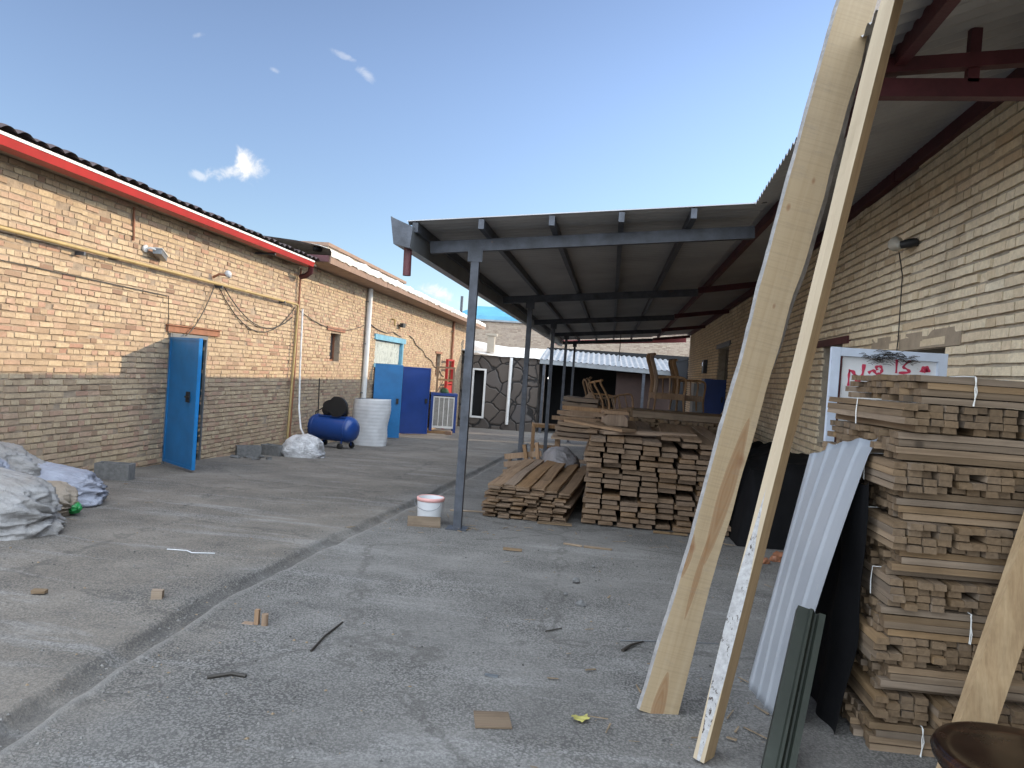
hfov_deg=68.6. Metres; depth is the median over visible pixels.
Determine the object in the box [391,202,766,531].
steel canopy
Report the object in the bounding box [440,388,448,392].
green bundle
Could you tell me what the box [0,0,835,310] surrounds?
sky
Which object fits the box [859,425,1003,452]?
batten bundle
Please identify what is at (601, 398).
chair frame
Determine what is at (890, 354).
straw tangle
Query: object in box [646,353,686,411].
chair frame
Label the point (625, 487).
stacked plank
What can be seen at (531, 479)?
thin plank
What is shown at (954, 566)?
batten bundle
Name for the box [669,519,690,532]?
stacked plank
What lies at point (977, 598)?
batten bundle
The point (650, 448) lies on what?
stacked plank
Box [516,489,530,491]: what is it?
thin plank
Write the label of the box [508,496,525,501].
thin plank
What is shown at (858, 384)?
batten bundle
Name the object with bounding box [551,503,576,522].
thin plank
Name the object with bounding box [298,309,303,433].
white hose
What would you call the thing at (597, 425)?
loose board
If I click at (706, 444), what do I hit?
stacked plank
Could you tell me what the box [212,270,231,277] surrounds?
bulb holder
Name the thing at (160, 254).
floodlight
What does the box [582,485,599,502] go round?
stacked plank
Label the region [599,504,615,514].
stacked plank
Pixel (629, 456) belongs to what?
stacked plank
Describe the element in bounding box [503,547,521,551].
wood scrap
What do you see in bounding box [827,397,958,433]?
batten bundle
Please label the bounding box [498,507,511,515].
thin plank
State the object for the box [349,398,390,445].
foam roll
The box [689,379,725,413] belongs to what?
metal cabinet
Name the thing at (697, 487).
stacked plank
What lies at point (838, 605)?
black plastic
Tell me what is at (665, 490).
stacked plank
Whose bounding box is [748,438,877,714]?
roofing sheet
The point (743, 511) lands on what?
black tarp
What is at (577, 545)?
wood scrap
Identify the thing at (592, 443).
stacked plank
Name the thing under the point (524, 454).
broken crate
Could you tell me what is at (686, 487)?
stacked plank
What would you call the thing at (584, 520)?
stacked plank
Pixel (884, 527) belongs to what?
batten bundle
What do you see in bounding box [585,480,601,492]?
stacked plank
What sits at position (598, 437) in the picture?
stacked plank
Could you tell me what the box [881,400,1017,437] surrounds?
batten bundle
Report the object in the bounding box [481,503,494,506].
thin plank
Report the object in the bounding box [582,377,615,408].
chair frame
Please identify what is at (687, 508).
stacked plank
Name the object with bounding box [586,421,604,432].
loose board
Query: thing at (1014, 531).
batten bundle
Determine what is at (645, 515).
stacked plank
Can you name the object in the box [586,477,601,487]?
stacked plank
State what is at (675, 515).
stacked plank
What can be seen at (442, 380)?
wooden frame
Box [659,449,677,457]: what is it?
stacked plank
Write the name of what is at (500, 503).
thin plank
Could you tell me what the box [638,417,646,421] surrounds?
short batten
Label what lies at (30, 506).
sack
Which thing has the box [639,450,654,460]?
stacked plank
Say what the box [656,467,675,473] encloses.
stacked plank
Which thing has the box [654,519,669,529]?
stacked plank
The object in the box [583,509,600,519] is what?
stacked plank
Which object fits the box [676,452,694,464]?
stacked plank
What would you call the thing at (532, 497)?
thin plank
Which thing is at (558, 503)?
thin plank
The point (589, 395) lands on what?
offcut
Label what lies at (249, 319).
wall cable
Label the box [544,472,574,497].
thin plank
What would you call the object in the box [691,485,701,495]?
stacked plank
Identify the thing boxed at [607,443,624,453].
stacked plank
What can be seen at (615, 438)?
stacked plank
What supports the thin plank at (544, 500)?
on the thin plank at (547, 504)
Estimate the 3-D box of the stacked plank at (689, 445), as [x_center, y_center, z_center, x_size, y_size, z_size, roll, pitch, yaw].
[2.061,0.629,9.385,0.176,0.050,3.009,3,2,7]
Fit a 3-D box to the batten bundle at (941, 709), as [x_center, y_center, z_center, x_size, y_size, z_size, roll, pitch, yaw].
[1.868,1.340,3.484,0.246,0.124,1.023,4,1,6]
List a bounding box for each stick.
[167,549,214,553]
[207,671,246,678]
[310,621,342,651]
[450,509,484,512]
[621,641,643,651]
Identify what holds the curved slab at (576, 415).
on the curved slab
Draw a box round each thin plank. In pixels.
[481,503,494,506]
[482,498,497,504]
[482,506,496,511]
[483,510,499,515]
[484,489,499,494]
[484,494,497,498]
[487,498,501,501]
[488,458,534,486]
[488,485,500,488]
[488,488,502,491]
[495,500,511,506]
[495,505,512,510]
[496,496,510,499]
[497,514,512,518]
[498,492,512,496]
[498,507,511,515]
[501,462,543,489]
[501,489,516,493]
[503,459,543,487]
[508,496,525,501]
[509,506,526,513]
[510,505,524,509]
[511,514,523,518]
[513,501,528,504]
[515,460,555,489]
[515,489,532,495]
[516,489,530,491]
[523,516,538,520]
[524,497,540,503]
[525,495,539,499]
[525,507,537,512]
[526,502,541,506]
[526,514,537,517]
[530,468,564,496]
[531,462,565,490]
[532,467,563,493]
[535,512,549,516]
[537,504,553,510]
[538,498,554,502]
[538,510,552,513]
[538,516,551,520]
[540,500,555,506]
[543,464,577,493]
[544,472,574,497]
[550,513,564,517]
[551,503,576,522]
[552,499,564,505]
[553,489,584,520]
[553,507,567,511]
[554,483,567,502]
[556,478,585,507]
[558,468,578,498]
[559,466,586,495]
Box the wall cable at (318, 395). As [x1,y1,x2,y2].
[317,378,319,413]
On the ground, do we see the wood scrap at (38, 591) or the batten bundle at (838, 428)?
the wood scrap at (38, 591)
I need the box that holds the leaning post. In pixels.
[936,512,1023,767]
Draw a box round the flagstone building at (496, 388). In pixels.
[458,333,545,431]
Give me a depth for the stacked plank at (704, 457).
8.00 m
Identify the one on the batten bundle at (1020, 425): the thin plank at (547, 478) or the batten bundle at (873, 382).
the batten bundle at (873, 382)
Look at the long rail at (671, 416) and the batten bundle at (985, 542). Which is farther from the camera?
the long rail at (671, 416)
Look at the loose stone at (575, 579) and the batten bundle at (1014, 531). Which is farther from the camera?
the loose stone at (575, 579)
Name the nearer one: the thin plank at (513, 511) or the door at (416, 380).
the thin plank at (513, 511)
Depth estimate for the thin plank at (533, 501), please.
7.96 m
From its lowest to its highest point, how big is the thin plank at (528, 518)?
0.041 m
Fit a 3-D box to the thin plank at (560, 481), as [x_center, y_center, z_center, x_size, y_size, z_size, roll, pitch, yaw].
[0.628,1.140,9.184,0.150,0.040,2.361,3,2,11]
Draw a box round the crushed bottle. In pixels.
[69,501,82,513]
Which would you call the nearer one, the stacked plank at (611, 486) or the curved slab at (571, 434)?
the stacked plank at (611, 486)
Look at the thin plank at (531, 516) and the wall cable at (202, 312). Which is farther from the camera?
the wall cable at (202, 312)
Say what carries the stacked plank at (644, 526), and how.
on the ground
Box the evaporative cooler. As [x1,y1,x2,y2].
[428,392,457,432]
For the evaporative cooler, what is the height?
1.420 m
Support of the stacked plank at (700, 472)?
on the stacked plank at (701, 478)
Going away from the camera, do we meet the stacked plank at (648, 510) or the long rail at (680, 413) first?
the stacked plank at (648, 510)
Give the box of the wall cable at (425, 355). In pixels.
[409,335,443,376]
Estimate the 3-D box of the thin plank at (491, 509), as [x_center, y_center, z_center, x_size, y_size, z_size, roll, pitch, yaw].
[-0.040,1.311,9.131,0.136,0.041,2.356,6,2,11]
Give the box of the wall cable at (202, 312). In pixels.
[185,285,214,335]
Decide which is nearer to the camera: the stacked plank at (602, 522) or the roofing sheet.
the roofing sheet
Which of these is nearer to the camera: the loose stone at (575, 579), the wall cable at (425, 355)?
the loose stone at (575, 579)
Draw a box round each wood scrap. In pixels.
[31,588,47,593]
[150,589,164,599]
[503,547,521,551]
[537,521,571,525]
[563,543,581,546]
[584,545,611,550]
[653,530,687,535]
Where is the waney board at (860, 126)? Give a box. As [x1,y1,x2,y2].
[693,0,903,762]
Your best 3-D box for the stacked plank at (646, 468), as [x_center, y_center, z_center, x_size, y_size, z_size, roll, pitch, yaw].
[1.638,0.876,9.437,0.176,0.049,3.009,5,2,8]
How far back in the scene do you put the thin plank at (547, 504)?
7.98 m
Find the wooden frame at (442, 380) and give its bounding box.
[435,366,454,393]
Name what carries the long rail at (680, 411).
on the long rail
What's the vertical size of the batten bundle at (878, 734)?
0.125 m
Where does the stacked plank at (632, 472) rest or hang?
on the stacked plank at (630, 477)
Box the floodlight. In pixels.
[142,245,168,260]
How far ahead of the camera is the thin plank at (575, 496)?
8.73 m
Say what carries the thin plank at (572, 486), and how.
on the thin plank at (561, 496)
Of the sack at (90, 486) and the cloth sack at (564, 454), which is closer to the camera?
the sack at (90, 486)
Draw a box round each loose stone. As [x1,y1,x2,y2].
[572,577,579,581]
[575,600,584,606]
[763,557,769,563]
[769,554,780,561]
[773,551,782,558]
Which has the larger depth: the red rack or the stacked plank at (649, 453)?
the red rack
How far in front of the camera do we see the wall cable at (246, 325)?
12.84 m
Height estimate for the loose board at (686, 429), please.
0.039 m
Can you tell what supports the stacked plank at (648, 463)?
on the stacked plank at (646, 468)
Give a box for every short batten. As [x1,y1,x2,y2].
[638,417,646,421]
[655,419,663,422]
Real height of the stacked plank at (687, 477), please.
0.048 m
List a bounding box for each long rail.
[630,408,721,415]
[631,409,721,416]
[632,410,720,422]
[634,408,713,414]
[636,409,716,415]
[639,410,720,416]
[641,408,721,414]
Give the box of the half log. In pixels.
[600,409,628,426]
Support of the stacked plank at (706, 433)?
on the stacked plank
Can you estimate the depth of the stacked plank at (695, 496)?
8.10 m
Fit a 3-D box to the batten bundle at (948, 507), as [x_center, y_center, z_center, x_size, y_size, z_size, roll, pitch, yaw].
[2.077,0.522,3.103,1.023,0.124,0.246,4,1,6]
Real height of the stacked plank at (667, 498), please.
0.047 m
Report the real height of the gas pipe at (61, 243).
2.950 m
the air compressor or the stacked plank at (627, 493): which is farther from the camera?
the air compressor
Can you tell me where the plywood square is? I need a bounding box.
[473,710,511,728]
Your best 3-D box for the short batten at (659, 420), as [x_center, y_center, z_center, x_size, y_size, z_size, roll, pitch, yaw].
[2.160,0.540,11.030,0.071,0.041,0.425,3,1,1]
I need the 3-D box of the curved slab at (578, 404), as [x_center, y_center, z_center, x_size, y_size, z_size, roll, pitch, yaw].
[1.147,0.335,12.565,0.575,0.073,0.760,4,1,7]
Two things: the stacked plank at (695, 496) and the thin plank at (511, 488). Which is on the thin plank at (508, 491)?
the thin plank at (511, 488)
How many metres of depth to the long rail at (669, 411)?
11.92 m
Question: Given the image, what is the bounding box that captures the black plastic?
[810,481,868,733]
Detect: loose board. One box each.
[564,419,635,431]
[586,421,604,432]
[598,430,696,436]
[659,423,679,441]
[675,425,701,442]
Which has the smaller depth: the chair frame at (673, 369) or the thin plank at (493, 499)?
the thin plank at (493, 499)
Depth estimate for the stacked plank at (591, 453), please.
8.04 m
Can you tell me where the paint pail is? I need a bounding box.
[414,494,444,519]
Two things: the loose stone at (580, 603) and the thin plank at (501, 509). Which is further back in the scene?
the thin plank at (501, 509)
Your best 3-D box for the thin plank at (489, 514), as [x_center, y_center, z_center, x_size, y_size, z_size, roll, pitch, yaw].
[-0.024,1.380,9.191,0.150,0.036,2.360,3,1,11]
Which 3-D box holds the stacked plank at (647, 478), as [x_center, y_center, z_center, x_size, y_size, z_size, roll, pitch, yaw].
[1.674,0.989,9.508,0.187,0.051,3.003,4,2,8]
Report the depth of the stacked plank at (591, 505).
8.04 m
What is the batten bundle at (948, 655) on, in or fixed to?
on the batten bundle
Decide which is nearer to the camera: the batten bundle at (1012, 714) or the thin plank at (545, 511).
the batten bundle at (1012, 714)
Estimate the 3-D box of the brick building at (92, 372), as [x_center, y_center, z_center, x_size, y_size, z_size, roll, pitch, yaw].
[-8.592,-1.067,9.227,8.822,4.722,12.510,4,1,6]
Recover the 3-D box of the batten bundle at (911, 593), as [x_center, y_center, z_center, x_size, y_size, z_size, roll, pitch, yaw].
[1.702,0.849,3.518,0.246,0.125,1.035,4,1,7]
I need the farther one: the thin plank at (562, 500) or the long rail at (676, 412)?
the long rail at (676, 412)
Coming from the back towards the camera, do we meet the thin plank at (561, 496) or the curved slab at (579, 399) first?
the curved slab at (579, 399)
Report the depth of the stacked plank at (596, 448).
8.06 m
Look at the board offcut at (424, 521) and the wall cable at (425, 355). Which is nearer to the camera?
the board offcut at (424, 521)
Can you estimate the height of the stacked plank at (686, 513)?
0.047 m
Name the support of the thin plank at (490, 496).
on the thin plank at (493, 499)
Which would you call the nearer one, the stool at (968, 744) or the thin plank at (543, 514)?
the stool at (968, 744)
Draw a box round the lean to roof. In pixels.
[653,0,1023,339]
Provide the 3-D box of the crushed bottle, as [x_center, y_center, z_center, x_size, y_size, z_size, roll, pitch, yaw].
[-3.762,1.064,6.428,0.267,0.129,0.121,5,1,39]
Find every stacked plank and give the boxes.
[581,502,595,522]
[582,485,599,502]
[582,502,597,513]
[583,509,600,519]
[584,433,600,456]
[584,451,602,461]
[584,471,600,481]
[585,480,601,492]
[585,483,602,498]
[585,499,600,508]
[586,454,602,467]
[586,462,602,471]
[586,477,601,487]
[587,442,605,451]
[588,471,602,476]
[589,435,603,445]
[590,418,606,441]
[598,520,612,524]
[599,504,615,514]
[601,473,619,483]
[601,484,616,504]
[601,510,616,520]
[602,462,618,473]
[602,483,619,499]
[602,500,618,509]
[603,436,618,458]
[603,458,617,462]
[604,453,620,467]
[604,483,618,488]
[605,467,621,478]
[606,437,622,447]
[607,426,623,442]
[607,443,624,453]
[616,509,632,527]
[619,453,635,463]
[619,479,636,496]
[619,482,637,506]
[619,500,634,517]
[619,508,638,523]
[620,479,638,486]
[620,484,637,490]
[620,506,636,511]
[621,453,638,459]
[621,463,635,469]
[622,420,642,443]
[622,464,638,474]
[622,473,639,480]
[624,440,641,449]
[624,448,640,454]
[635,421,660,446]
[635,512,651,528]
[636,460,655,476]
[636,491,654,507]
[637,460,654,471]
[637,507,654,518]
[638,481,656,492]
[638,487,657,498]
[638,518,654,524]
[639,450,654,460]
[639,457,657,466]
[639,507,655,513]
[640,475,657,481]
[640,478,655,486]
[640,497,656,502]
[641,444,658,451]
[641,449,659,456]
[650,426,676,451]
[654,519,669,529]
[655,456,672,467]
[655,467,676,478]
[655,469,675,482]
[655,503,672,508]
[655,504,672,513]
[655,505,672,519]
[656,455,673,461]
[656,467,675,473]
[656,480,675,488]
[656,483,675,493]
[657,491,673,503]
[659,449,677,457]
[667,423,697,448]
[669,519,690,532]
[671,462,695,475]
[671,494,691,510]
[671,507,688,520]
[672,441,697,459]
[672,494,694,506]
[673,458,694,469]
[674,489,691,500]
[674,519,691,526]
[675,481,692,490]
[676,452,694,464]
[676,472,695,480]
[676,476,695,484]
[676,508,694,516]
[677,424,713,449]
[690,425,715,442]
[690,488,699,500]
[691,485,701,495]
[692,449,710,459]
[693,458,709,464]
[693,482,701,489]
[694,464,707,470]
[695,447,711,455]
[695,470,706,474]
[695,473,705,481]
[696,481,703,486]
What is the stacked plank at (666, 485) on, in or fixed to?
on the stacked plank at (665, 490)
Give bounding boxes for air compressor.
[307,396,359,448]
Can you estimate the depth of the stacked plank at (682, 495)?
8.05 m
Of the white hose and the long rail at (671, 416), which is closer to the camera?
the long rail at (671, 416)
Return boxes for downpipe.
[360,288,372,397]
[448,321,454,384]
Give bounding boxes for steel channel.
[761,605,825,767]
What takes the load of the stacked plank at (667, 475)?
on the stacked plank at (668, 480)
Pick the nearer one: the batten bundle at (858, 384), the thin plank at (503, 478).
the batten bundle at (858, 384)
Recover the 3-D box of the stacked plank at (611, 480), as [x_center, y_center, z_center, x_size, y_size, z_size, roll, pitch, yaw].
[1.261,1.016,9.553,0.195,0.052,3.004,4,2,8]
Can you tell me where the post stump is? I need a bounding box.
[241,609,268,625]
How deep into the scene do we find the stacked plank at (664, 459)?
8.00 m
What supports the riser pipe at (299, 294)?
attached to the brick building at (92, 372)
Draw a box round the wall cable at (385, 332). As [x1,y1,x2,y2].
[371,324,401,337]
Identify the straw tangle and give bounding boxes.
[859,349,920,365]
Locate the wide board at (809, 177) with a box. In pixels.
[637,0,880,714]
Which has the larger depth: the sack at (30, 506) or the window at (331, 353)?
the window at (331, 353)
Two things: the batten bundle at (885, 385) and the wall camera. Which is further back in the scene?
the wall camera
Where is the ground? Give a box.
[0,426,937,767]
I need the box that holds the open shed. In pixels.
[538,347,688,432]
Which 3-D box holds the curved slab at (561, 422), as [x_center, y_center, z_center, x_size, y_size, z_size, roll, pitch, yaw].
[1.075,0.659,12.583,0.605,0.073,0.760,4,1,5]
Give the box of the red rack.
[441,359,454,428]
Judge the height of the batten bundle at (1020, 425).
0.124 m
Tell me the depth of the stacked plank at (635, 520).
7.97 m
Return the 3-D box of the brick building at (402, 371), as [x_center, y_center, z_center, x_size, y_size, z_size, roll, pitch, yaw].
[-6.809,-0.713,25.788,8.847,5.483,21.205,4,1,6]
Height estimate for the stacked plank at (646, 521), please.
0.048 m
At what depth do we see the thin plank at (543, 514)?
8.01 m
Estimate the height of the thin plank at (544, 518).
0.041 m
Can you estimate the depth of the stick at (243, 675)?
3.35 m
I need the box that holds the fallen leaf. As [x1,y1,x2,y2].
[571,714,589,721]
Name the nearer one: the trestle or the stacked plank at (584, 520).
the stacked plank at (584, 520)
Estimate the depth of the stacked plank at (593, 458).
8.06 m
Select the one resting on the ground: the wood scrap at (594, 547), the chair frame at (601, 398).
the wood scrap at (594, 547)
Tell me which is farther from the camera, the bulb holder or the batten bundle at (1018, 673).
the bulb holder
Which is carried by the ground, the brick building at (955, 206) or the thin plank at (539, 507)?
the brick building at (955, 206)
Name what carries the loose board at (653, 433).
on the stacked plank at (615, 438)
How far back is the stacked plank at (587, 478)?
8.07 m
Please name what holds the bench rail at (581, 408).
on the stacked plank at (615, 438)
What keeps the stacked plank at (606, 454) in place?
on the stacked plank at (607, 460)
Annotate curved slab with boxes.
[555,424,587,432]
[555,430,589,437]
[558,420,589,427]
[560,409,594,417]
[562,400,597,407]
[563,395,599,402]
[564,405,599,412]
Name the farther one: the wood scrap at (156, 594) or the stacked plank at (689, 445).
the stacked plank at (689, 445)
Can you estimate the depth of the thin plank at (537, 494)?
7.97 m
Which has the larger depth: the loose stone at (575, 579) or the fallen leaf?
the loose stone at (575, 579)
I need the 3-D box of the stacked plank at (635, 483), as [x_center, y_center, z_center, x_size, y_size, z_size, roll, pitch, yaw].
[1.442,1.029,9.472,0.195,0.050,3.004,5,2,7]
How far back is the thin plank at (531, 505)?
8.05 m
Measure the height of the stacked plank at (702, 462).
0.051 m
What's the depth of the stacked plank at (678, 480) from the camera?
7.98 m
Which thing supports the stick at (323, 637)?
on the ground
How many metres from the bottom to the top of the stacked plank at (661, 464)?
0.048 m
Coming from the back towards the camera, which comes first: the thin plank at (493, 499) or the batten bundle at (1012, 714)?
the thin plank at (493, 499)
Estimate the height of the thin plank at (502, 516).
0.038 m
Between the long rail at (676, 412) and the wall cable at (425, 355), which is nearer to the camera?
the long rail at (676, 412)
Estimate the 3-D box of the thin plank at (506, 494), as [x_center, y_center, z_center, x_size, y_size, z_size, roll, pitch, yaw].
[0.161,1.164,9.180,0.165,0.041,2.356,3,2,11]
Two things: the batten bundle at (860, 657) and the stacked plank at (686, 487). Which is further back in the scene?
the stacked plank at (686, 487)
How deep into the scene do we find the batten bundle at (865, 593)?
3.33 m
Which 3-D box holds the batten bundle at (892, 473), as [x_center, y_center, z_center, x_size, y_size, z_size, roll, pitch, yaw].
[1.706,0.370,3.499,0.246,0.125,1.040,4,1,7]
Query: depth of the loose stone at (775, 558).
6.67 m
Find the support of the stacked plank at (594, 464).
on the stacked plank at (596, 469)
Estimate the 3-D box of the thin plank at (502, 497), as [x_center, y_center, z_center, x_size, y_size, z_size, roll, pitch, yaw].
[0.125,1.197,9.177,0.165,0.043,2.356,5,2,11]
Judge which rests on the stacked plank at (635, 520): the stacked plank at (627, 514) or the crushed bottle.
the stacked plank at (627, 514)
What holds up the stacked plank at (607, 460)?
on the stacked plank at (618, 464)
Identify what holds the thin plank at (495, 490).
on the thin plank at (491, 492)
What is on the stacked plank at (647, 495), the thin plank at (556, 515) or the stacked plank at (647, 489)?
the stacked plank at (647, 489)
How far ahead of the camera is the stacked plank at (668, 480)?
8.01 m
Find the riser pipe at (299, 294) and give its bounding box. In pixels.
[289,268,301,436]
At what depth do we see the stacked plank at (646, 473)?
8.00 m
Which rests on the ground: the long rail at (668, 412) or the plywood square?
the plywood square
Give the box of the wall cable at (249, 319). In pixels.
[224,287,291,328]
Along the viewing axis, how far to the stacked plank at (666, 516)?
8.01 m
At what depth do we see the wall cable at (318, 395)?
16.48 m
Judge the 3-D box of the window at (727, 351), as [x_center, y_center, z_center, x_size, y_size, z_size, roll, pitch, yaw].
[4.917,-0.116,16.909,0.050,1.340,1.801,4,1,8]
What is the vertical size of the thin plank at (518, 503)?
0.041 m
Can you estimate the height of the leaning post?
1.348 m
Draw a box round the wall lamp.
[888,236,918,350]
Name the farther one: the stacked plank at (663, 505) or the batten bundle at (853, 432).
the stacked plank at (663, 505)
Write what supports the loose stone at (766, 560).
on the ground
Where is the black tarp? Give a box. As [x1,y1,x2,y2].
[728,441,808,549]
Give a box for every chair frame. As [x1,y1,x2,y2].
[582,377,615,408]
[588,379,633,418]
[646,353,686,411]
[668,359,705,412]
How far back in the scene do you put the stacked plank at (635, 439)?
8.32 m
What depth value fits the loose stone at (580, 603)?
4.73 m
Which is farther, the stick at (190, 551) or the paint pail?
the paint pail
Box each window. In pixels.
[329,334,334,360]
[724,350,729,399]
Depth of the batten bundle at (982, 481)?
2.98 m
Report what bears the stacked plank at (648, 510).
on the stacked plank at (645, 515)
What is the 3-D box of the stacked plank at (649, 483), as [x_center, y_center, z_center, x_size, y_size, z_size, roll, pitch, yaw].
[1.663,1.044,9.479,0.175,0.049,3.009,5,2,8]
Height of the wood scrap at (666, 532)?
0.025 m
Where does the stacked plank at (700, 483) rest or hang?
on the stacked plank at (697, 487)
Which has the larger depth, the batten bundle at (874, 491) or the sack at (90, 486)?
the sack at (90, 486)
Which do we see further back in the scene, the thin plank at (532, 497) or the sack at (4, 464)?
the thin plank at (532, 497)
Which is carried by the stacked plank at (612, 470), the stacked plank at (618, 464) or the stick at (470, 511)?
the stacked plank at (618, 464)
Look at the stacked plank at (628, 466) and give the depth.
8.00 m
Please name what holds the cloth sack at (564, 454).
on the ground
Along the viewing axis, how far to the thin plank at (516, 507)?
8.00 m
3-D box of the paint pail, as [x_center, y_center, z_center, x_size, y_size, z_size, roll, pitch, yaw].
[-0.802,1.229,7.362,0.274,0.250,0.275,4,1,6]
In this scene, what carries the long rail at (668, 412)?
on the long rail
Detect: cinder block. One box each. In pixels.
[94,461,135,480]
[235,445,261,456]
[261,443,282,455]
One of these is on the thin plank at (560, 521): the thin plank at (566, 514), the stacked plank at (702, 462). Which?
the thin plank at (566, 514)
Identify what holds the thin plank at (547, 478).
on the thin plank at (537, 491)
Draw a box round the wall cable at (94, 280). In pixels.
[0,259,168,334]
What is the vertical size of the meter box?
0.360 m
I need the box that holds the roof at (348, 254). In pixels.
[302,241,405,284]
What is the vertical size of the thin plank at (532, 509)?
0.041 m
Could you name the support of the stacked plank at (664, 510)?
on the stacked plank at (666, 516)
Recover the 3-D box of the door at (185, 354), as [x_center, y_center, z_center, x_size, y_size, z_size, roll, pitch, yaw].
[-4.547,0.240,10.284,0.985,1.755,0.095,5,1,44]
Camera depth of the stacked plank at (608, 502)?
8.05 m
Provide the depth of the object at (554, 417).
9.84 m
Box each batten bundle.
[822,441,953,494]
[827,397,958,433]
[827,420,856,442]
[839,422,877,441]
[840,683,860,724]
[845,375,880,397]
[846,699,935,756]
[848,662,928,725]
[854,648,867,670]
[857,612,929,667]
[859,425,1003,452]
[860,585,871,616]
[861,478,885,508]
[861,557,946,612]
[862,375,999,401]
[865,535,879,563]
[865,594,1023,648]
[866,658,1023,702]
[867,504,953,554]
[870,428,1023,469]
[874,539,1006,583]
[876,485,1023,528]
[877,374,1018,402]
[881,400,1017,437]
[895,374,1023,409]
[922,693,959,728]
[924,403,1023,438]
[927,639,977,670]
[935,578,997,615]
[938,462,1014,498]
[945,523,1013,558]
[997,701,1023,728]
[998,467,1023,499]
[1005,528,1017,539]
[1012,649,1023,680]
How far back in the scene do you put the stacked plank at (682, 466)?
7.93 m
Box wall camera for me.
[391,318,405,327]
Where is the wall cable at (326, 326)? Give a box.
[300,311,363,329]
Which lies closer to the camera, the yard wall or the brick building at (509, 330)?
the yard wall
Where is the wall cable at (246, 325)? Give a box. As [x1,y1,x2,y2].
[219,288,294,332]
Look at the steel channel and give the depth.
2.98 m
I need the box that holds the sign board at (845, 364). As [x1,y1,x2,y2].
[823,347,947,441]
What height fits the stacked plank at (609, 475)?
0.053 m
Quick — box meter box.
[701,360,707,373]
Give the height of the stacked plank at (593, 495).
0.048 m
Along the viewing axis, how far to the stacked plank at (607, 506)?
8.06 m
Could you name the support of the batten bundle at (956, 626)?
on the batten bundle
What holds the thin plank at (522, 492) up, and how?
on the thin plank at (532, 497)
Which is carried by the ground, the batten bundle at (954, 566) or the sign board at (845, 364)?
the sign board at (845, 364)
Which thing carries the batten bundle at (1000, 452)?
on the batten bundle at (1018, 475)
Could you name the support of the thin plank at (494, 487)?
on the thin plank at (495, 490)
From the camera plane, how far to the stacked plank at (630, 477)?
8.04 m
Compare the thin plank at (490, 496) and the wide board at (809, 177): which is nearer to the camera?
the wide board at (809, 177)
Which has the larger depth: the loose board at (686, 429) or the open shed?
the open shed
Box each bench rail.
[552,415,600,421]
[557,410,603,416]
[562,405,626,411]
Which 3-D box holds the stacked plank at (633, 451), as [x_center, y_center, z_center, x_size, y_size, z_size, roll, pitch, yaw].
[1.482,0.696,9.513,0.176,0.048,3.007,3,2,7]
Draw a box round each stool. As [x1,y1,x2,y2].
[530,422,556,458]
[930,721,1023,767]
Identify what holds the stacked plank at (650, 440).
on the stacked plank at (650, 448)
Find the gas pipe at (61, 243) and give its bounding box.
[0,225,298,438]
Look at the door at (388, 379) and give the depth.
20.54 m
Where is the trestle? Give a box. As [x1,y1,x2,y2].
[551,433,588,464]
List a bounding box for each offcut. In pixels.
[407,515,440,527]
[427,431,444,433]
[583,392,593,397]
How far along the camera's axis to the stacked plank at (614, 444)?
8.06 m
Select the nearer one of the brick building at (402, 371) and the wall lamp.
the wall lamp
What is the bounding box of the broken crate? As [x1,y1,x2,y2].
[503,442,541,471]
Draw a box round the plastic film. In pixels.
[281,434,324,458]
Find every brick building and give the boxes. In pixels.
[0,123,319,471]
[266,236,485,442]
[460,296,690,358]
[685,101,1023,453]
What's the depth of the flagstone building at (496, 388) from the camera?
33.79 m
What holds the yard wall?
on the ground
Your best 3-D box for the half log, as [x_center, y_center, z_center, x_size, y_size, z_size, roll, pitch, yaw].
[1.320,0.437,9.668,0.340,0.190,0.240,4,1,-2]
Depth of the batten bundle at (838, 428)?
3.84 m
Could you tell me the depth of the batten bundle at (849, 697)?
3.34 m
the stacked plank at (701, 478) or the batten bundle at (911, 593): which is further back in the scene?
the stacked plank at (701, 478)
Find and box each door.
[162,337,202,469]
[373,363,403,437]
[399,366,430,433]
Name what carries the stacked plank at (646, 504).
on the stacked plank at (648, 510)
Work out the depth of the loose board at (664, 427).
8.95 m
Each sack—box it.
[0,441,46,476]
[0,458,14,470]
[0,467,66,540]
[37,461,108,507]
[46,480,78,516]
[542,446,579,467]
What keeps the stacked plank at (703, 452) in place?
on the stacked plank at (704, 457)
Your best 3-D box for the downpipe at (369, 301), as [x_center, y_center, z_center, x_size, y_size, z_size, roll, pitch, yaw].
[-3.795,-0.665,19.521,0.138,3.630,0.180,4,1,6]
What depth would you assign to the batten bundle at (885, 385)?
3.35 m
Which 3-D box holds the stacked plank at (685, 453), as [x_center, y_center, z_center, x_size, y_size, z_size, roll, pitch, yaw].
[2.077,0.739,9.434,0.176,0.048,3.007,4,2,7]
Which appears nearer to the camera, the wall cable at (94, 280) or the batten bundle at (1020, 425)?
the batten bundle at (1020, 425)
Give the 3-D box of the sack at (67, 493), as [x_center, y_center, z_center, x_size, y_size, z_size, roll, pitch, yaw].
[-4.141,0.957,6.341,0.905,0.308,0.646,4,1,6]
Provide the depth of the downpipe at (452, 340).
31.10 m

